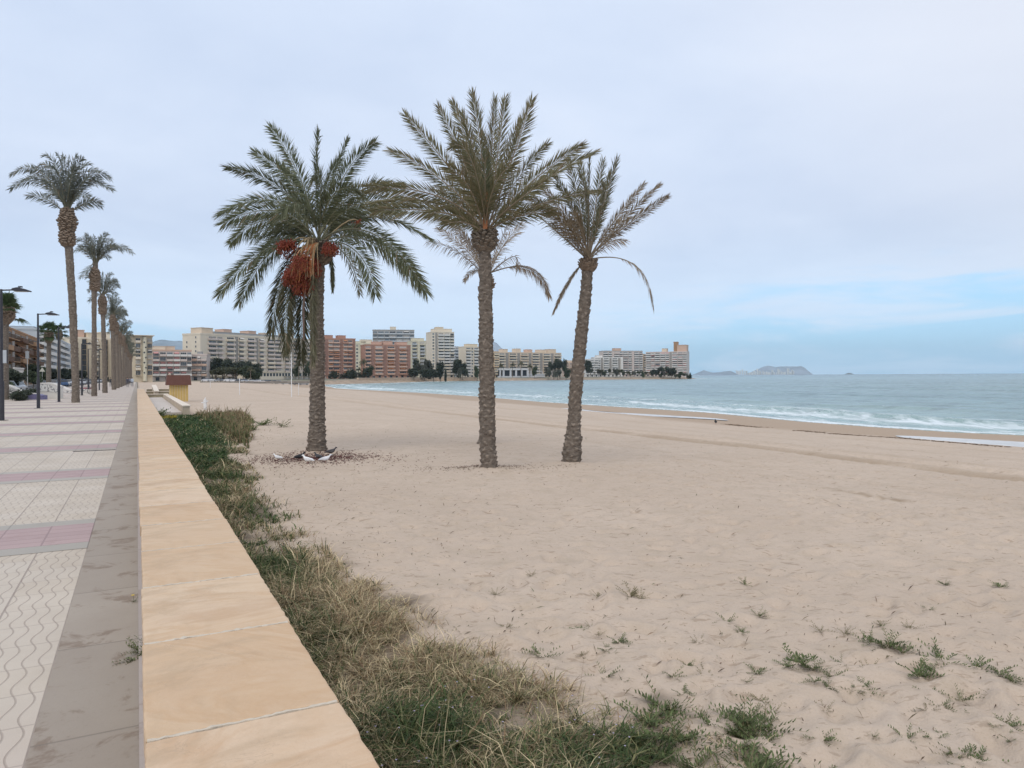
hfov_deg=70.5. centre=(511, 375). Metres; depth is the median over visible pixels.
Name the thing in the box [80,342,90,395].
street lamp
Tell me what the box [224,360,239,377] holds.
pine tree
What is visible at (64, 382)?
parked car
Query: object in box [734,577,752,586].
beach plant
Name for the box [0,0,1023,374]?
sky
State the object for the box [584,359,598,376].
apartment block
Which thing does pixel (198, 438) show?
ivy cover
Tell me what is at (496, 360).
apartment block
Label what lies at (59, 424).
grey paving band
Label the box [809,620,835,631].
beach plant
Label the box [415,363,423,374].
grey tree
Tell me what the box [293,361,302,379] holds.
date palm
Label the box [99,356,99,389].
street lamp
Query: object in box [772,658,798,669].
beach plant
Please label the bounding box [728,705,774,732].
beach plant
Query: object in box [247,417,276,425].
beach plant
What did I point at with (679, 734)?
beach plant
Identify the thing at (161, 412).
shrub
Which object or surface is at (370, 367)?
broadleaf tree
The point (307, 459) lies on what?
dove
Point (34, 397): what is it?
mosaic bench
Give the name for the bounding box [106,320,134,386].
date palm
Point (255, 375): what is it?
broadleaf tree
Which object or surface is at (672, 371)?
pine tree
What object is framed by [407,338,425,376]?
apartment block
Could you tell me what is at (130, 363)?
date palm
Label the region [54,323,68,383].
fan palm
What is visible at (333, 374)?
hedge
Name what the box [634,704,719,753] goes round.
beach plant
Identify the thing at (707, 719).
beach plant
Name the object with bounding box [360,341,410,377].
brick tower
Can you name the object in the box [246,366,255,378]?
date palm
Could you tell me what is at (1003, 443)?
tide pool
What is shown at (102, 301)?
date palm
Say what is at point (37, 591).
promenade
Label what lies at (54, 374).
pine tree
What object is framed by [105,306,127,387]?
date palm
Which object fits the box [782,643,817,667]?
beach plant
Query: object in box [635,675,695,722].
beach plant
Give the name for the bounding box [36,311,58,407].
street lamp
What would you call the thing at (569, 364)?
apartment block
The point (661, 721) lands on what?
beach plant
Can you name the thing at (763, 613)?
beach plant
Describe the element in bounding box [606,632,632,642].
beach plant
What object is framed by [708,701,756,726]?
beach plant
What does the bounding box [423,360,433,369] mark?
grey tree
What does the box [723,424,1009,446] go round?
seaweed line
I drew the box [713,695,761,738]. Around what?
beach plant
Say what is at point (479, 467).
fallen dates
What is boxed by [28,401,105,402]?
pink paving band
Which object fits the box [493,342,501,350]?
mountain
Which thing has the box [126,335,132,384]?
date palm
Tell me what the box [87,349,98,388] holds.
street lamp
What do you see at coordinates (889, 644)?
beach plant
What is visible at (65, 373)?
pine tree
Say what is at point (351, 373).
hedge
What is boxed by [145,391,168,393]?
wall
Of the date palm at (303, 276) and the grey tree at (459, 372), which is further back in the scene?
the grey tree at (459, 372)
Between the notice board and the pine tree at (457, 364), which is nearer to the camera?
the notice board
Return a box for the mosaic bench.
[27,394,47,399]
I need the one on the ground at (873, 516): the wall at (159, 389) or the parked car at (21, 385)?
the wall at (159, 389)
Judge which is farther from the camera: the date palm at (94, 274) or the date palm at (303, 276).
the date palm at (94, 274)
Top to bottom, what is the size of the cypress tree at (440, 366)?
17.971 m
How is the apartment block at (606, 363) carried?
on the ground at (873, 516)
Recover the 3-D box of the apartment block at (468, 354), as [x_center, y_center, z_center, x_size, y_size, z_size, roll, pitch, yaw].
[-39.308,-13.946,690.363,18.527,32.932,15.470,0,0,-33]
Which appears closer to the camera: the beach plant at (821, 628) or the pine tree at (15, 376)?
the beach plant at (821, 628)
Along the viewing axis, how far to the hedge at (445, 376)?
587.58 m
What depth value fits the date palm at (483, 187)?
16.18 m
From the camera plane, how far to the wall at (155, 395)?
70.87 m
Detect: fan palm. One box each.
[3,291,30,399]
[36,321,65,382]
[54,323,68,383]
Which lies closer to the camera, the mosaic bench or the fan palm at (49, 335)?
the mosaic bench
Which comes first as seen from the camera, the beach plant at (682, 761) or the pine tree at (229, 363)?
the beach plant at (682, 761)
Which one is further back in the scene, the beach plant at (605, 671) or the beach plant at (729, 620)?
the beach plant at (729, 620)
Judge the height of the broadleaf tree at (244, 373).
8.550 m
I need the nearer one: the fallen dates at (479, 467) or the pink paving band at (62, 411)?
the fallen dates at (479, 467)
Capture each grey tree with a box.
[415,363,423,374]
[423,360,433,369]
[457,368,461,377]
[544,366,551,375]
[552,369,561,379]
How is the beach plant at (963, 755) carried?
on the ground at (873, 516)
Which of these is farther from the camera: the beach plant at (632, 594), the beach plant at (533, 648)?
the beach plant at (632, 594)
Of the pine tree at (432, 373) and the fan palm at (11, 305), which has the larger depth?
the pine tree at (432, 373)
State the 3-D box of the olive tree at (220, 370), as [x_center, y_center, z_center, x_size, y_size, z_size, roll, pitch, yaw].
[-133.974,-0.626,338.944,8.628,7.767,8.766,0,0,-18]
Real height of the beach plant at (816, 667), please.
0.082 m
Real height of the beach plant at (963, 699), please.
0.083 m
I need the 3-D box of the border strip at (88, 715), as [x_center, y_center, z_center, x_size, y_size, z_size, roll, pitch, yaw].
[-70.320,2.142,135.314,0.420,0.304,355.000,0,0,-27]
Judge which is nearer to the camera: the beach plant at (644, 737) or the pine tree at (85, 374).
the beach plant at (644, 737)
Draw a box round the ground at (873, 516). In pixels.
[137,376,1023,767]
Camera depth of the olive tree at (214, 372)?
339.06 m
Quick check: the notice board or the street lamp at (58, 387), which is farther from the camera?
the street lamp at (58, 387)
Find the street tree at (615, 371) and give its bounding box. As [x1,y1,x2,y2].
[612,368,618,377]
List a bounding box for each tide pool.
[564,408,724,419]
[896,435,1023,446]
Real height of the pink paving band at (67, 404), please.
0.002 m
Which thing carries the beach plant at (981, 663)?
on the ground at (873, 516)
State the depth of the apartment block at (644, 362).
925.93 m
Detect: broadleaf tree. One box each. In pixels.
[24,369,43,388]
[25,363,51,382]
[237,365,252,378]
[248,369,261,379]
[292,366,299,379]
[303,362,309,377]
[363,365,373,375]
[474,365,479,380]
[532,365,537,378]
[562,366,570,379]
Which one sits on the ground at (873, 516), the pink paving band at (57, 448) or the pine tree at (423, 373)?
the pine tree at (423, 373)
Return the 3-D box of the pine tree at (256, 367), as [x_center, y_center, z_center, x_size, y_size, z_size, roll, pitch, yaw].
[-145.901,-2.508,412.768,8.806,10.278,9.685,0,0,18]
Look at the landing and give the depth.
48.22 m
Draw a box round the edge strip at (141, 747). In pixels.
[137,410,144,767]
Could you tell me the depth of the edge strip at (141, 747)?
4.39 m
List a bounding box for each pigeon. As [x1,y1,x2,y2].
[293,451,305,457]
[324,447,336,452]
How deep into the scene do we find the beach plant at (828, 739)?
4.21 m
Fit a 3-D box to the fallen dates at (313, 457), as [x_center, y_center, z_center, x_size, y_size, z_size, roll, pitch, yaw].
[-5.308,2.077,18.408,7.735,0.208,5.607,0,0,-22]
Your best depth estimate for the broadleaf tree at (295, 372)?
433.23 m
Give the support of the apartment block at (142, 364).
on the ground at (873, 516)
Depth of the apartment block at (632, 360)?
906.39 m
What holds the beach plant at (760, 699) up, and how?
on the ground at (873, 516)
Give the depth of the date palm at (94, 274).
64.73 m
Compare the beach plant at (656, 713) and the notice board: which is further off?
the notice board
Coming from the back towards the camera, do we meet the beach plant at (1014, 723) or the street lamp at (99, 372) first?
the street lamp at (99, 372)
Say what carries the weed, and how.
on the border strip at (88, 715)
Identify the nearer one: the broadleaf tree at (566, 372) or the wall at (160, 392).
the wall at (160, 392)
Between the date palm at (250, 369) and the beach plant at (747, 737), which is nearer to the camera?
the beach plant at (747, 737)
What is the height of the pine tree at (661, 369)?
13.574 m
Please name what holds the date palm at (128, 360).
on the ground at (873, 516)
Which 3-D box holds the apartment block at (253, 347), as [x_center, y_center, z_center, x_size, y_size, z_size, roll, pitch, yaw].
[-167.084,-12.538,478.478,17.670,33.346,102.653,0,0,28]
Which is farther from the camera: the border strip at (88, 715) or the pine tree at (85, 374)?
the pine tree at (85, 374)
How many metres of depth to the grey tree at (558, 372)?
683.51 m
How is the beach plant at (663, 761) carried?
on the ground at (873, 516)
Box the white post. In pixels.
[291,352,291,396]
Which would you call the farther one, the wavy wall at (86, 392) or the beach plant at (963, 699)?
the wavy wall at (86, 392)
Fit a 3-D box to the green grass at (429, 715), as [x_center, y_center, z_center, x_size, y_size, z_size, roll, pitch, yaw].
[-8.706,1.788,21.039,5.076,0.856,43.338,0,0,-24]
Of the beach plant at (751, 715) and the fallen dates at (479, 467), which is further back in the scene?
the fallen dates at (479, 467)
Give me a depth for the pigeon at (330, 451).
19.27 m
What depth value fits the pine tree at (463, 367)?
636.59 m
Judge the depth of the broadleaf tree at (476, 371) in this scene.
648.40 m
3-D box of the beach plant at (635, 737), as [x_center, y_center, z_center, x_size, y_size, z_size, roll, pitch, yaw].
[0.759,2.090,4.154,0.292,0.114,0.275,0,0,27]
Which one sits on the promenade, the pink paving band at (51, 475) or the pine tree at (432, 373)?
the pink paving band at (51, 475)
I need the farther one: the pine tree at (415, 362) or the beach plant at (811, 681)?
the pine tree at (415, 362)
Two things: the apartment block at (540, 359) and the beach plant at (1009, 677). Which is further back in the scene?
the apartment block at (540, 359)
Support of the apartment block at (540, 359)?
on the ground at (873, 516)
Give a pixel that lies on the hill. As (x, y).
(178, 345)
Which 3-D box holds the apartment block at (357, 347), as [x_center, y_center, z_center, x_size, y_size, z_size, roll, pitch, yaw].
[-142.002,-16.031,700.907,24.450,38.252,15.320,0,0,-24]
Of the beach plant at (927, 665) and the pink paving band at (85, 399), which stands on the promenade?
the pink paving band at (85, 399)
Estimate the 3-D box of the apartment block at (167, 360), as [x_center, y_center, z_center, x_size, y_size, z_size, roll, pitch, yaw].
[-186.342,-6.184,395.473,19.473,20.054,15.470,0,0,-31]
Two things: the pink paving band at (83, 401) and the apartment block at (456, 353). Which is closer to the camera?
the pink paving band at (83, 401)
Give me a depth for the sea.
141.68 m
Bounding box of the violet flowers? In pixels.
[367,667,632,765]
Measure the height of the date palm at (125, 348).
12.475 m
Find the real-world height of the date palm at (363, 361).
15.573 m
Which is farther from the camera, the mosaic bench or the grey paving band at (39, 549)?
the mosaic bench
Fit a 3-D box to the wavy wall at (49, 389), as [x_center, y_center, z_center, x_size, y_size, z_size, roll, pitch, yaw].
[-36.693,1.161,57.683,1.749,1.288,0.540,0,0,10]
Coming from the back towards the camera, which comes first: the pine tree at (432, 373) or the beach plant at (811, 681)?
the pine tree at (432, 373)
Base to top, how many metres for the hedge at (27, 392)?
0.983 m
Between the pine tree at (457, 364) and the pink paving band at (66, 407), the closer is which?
the pink paving band at (66, 407)
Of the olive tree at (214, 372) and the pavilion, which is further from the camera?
the pavilion
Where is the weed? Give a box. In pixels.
[112,636,142,665]
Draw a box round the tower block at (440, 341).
[426,327,454,376]
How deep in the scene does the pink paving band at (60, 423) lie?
25.77 m
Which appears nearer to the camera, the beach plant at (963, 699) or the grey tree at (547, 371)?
the beach plant at (963, 699)
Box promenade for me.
[0,382,135,767]
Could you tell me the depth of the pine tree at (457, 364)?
637.10 m
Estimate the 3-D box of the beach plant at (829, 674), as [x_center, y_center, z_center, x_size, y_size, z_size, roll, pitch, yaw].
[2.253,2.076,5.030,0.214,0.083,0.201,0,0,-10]
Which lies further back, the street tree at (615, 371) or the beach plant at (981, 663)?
the street tree at (615, 371)
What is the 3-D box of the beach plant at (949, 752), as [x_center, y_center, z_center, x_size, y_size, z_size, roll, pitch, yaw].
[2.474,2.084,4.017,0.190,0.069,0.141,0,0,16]
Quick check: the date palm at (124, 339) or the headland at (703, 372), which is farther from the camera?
the headland at (703, 372)
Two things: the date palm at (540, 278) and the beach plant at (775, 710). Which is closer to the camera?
the beach plant at (775, 710)
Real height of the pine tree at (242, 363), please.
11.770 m
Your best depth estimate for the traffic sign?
93.18 m
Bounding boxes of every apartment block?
[9,326,71,382]
[9,327,43,384]
[61,330,115,381]
[121,335,154,381]
[152,346,191,380]
[182,327,309,379]
[191,352,209,379]
[355,339,371,377]
[372,327,413,344]
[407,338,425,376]
[454,346,458,376]
[458,344,478,377]
[493,351,499,376]
[499,349,561,376]
[561,360,571,376]
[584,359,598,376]
[591,355,622,376]
[599,348,642,376]
[643,354,645,375]
[646,342,688,376]
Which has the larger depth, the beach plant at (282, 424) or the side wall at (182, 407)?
the side wall at (182, 407)
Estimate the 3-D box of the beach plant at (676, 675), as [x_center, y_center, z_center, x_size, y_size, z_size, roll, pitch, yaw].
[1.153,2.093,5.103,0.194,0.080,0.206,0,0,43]
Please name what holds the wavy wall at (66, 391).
on the pink paving band
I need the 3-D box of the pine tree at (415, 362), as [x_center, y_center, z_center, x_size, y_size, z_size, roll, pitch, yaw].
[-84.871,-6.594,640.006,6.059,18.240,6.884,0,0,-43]
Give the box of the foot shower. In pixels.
[201,397,207,409]
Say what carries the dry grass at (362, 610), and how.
on the ground at (873, 516)
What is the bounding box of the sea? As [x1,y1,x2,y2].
[325,373,1023,434]
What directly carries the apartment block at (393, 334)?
on the ground at (873, 516)
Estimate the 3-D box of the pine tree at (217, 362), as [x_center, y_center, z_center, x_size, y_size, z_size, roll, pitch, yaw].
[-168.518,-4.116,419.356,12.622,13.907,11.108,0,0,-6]
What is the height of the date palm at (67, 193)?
17.185 m
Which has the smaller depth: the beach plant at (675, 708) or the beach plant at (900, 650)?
the beach plant at (675, 708)
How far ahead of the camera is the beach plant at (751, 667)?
5.17 m
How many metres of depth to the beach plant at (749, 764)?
3.93 m
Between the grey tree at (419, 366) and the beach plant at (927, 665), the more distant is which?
the grey tree at (419, 366)
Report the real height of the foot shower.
0.904 m
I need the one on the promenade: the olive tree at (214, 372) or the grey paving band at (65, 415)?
the grey paving band at (65, 415)
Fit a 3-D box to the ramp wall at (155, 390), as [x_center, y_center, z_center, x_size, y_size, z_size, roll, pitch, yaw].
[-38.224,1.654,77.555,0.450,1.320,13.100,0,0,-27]
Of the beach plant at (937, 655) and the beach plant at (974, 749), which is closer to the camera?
the beach plant at (974, 749)
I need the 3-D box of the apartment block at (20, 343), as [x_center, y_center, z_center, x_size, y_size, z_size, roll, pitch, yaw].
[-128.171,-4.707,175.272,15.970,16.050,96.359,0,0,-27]
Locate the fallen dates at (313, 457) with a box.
[229,449,452,469]
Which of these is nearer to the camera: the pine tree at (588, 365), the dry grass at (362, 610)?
the dry grass at (362, 610)
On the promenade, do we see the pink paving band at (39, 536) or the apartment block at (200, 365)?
the pink paving band at (39, 536)
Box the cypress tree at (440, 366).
[435,361,444,381]
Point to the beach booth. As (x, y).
(178, 386)
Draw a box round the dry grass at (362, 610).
[164,404,783,767]
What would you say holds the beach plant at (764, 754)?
on the ground at (873, 516)
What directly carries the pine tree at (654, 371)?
on the ground at (873, 516)
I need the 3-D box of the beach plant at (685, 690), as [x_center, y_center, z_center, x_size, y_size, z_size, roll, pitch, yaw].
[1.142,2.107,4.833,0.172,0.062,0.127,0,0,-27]
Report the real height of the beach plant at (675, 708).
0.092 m
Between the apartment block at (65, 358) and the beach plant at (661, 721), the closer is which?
the beach plant at (661, 721)
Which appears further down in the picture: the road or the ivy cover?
the ivy cover
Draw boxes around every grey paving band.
[0,518,95,556]
[4,401,114,403]
[5,414,125,418]
[10,420,124,425]
[28,403,102,405]
[31,409,126,412]
[35,406,128,408]
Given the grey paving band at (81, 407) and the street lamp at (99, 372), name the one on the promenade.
the grey paving band at (81, 407)
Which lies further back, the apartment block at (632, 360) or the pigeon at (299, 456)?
the apartment block at (632, 360)
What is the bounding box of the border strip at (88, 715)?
[24,382,138,767]
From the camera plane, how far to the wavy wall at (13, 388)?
56.26 m
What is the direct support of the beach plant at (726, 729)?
on the ground at (873, 516)
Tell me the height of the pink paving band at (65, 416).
0.002 m
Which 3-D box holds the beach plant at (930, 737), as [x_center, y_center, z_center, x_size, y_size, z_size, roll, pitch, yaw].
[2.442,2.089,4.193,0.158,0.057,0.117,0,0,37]
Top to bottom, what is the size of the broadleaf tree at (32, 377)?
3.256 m
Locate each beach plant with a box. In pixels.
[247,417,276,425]
[273,419,293,427]
[522,643,563,664]
[585,661,622,679]
[602,721,652,751]
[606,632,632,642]
[613,698,678,734]
[615,580,642,598]
[616,722,672,749]
[617,711,678,752]
[634,587,651,598]
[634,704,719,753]
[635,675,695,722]
[636,746,663,765]
[647,742,681,765]
[650,715,705,746]
[655,698,699,721]
[656,733,729,767]
[662,667,686,680]
[671,683,696,695]
[695,709,723,725]
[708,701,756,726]
[712,612,737,622]
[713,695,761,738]
[718,721,757,737]
[719,734,755,760]
[720,696,775,746]
[721,738,801,767]
[723,720,782,751]
[724,736,790,767]
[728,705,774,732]
[732,726,767,756]
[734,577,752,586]
[734,702,766,717]
[735,697,807,732]
[743,692,775,704]
[746,664,767,673]
[751,605,770,617]
[762,703,781,721]
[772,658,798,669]
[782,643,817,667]
[795,654,834,672]
[801,676,821,682]
[803,729,840,744]
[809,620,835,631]
[816,673,838,691]
[820,669,847,681]
[831,626,855,636]
[842,676,883,695]
[851,629,885,647]
[857,624,920,652]
[887,723,919,741]
[890,641,913,653]
[895,655,948,678]
[907,637,970,666]
[910,658,949,676]
[919,728,948,738]
[924,696,956,711]
[929,743,970,757]
[938,683,983,703]
[938,742,976,758]
[957,744,1008,762]
[966,654,1002,672]
[983,662,1019,677]
[988,713,1023,731]
[990,580,1008,587]
[994,669,1022,684]
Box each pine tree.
[9,368,28,383]
[51,369,61,379]
[61,367,71,378]
[79,370,87,378]
[210,357,232,377]
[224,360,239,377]
[236,360,252,378]
[251,363,263,373]
[407,368,419,376]
[413,359,419,367]
[419,369,428,380]
[426,369,437,381]
[452,359,462,376]
[459,362,468,379]
[548,361,558,379]
[553,358,567,376]
[584,360,592,376]
[650,369,658,376]
[658,366,669,377]
[667,367,676,378]
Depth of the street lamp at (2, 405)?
27.76 m
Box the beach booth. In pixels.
[165,375,190,401]
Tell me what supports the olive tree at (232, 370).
on the ground at (873, 516)
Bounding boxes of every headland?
[693,370,737,374]
[745,366,812,374]
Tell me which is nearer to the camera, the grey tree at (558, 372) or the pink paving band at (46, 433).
the pink paving band at (46, 433)
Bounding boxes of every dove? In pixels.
[302,454,314,462]
[318,454,331,462]
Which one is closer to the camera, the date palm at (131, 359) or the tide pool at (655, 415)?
the tide pool at (655, 415)
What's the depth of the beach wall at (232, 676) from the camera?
2.88 m
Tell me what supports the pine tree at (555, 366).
on the ground at (873, 516)
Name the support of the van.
on the road
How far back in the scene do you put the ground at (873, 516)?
8.69 m
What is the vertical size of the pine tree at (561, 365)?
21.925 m
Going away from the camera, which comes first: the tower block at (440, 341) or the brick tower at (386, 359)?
the brick tower at (386, 359)
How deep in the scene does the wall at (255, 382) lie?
309.44 m
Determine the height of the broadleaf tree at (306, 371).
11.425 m
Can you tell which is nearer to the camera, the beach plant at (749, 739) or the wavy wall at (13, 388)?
the beach plant at (749, 739)
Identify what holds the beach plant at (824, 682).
on the ground at (873, 516)
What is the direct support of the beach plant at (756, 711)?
on the ground at (873, 516)
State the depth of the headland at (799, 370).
9866.99 m
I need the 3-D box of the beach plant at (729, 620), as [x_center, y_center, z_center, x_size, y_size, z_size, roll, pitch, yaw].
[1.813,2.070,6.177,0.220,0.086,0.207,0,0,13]
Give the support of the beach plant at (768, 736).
on the ground at (873, 516)
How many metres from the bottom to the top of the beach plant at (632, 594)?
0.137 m
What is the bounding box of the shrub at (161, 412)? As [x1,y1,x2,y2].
[156,407,170,415]
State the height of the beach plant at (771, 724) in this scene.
0.149 m
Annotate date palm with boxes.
[5,152,115,402]
[73,231,135,395]
[85,271,120,392]
[105,294,127,389]
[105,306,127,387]
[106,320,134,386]
[119,323,132,385]
[121,341,135,383]
[124,333,134,384]
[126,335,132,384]
[127,341,134,383]
[129,349,134,380]
[130,347,138,377]
[211,120,437,450]
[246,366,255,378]
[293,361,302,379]
[358,86,602,467]
[359,359,367,377]
[424,209,551,443]
[524,150,670,461]
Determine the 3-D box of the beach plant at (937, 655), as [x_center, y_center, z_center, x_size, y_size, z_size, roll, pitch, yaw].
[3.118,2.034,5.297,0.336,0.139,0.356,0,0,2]
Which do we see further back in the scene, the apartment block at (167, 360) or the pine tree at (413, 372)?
the pine tree at (413, 372)
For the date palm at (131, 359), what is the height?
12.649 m
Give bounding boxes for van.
[13,367,24,383]
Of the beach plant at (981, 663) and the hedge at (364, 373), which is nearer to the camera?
the beach plant at (981, 663)
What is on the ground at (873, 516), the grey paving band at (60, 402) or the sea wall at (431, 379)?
the sea wall at (431, 379)
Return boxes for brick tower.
[324,335,355,378]
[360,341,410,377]
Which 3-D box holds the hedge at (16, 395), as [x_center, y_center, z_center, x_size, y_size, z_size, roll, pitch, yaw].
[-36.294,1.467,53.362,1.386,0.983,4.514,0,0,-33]
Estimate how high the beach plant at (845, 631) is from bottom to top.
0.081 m
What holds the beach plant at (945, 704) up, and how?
on the ground at (873, 516)
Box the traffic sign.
[25,351,28,387]
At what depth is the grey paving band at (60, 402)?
48.59 m
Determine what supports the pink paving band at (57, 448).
on the promenade
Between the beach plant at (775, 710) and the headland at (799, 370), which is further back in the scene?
the headland at (799, 370)
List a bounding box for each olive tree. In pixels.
[209,368,220,379]
[215,367,231,378]
[223,367,242,378]
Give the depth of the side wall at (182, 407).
44.37 m
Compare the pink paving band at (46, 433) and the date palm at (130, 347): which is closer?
the pink paving band at (46, 433)
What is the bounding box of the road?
[28,382,101,388]
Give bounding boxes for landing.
[149,397,181,414]
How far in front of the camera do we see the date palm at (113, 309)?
100.09 m
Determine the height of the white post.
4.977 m
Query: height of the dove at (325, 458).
0.221 m
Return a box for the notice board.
[1,350,7,363]
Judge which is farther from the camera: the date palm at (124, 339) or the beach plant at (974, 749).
the date palm at (124, 339)
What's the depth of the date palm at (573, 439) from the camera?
17.08 m
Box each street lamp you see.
[0,286,31,420]
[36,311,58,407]
[57,325,68,401]
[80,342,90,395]
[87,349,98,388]
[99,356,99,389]
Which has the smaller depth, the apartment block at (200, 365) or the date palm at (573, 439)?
the date palm at (573, 439)
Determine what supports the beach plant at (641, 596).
on the ground at (873, 516)
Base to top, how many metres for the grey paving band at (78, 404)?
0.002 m
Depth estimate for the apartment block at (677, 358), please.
858.37 m
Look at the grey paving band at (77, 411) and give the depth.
35.20 m
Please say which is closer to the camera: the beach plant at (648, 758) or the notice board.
the beach plant at (648, 758)
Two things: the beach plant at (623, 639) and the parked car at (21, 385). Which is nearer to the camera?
the beach plant at (623, 639)
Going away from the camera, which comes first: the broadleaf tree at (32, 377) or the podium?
the broadleaf tree at (32, 377)
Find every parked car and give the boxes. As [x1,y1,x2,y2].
[15,381,27,389]
[61,379,68,385]
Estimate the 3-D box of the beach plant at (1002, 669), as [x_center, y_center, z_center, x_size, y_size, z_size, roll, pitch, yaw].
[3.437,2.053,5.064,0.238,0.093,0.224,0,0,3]
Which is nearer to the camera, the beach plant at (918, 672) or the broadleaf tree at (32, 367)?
the beach plant at (918, 672)
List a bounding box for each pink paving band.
[0,421,123,425]
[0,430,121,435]
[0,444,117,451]
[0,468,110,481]
[0,523,93,549]
[5,403,128,405]
[5,406,127,408]
[5,409,127,412]
[5,414,125,417]
[26,399,104,400]
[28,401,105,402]
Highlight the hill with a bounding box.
[152,340,182,349]
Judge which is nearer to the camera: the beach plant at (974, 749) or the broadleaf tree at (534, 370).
the beach plant at (974, 749)
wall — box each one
[9,385,41,398]
[40,382,63,398]
[63,386,71,394]
[80,389,90,393]
[137,388,379,767]
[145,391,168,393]
[147,389,168,390]
[147,394,162,396]
[152,385,158,393]
[163,394,190,414]
[200,381,309,383]
[348,377,476,380]
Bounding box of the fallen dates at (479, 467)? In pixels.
[380,461,604,474]
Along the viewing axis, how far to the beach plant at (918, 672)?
5.07 m
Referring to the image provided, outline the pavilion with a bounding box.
[497,368,544,377]
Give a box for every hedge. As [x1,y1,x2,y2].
[8,389,30,400]
[18,388,35,395]
[327,370,348,378]
[346,370,355,378]
[350,367,370,378]
[444,369,446,381]
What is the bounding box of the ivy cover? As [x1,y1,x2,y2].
[161,414,234,473]
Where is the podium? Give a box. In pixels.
[237,372,326,379]
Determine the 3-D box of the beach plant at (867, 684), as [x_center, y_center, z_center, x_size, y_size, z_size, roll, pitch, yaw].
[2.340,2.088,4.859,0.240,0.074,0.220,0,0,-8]
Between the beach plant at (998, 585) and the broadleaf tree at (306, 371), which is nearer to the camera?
the beach plant at (998, 585)
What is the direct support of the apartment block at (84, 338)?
on the ground at (873, 516)
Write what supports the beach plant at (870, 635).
on the ground at (873, 516)
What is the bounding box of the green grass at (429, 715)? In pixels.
[163,407,758,767]

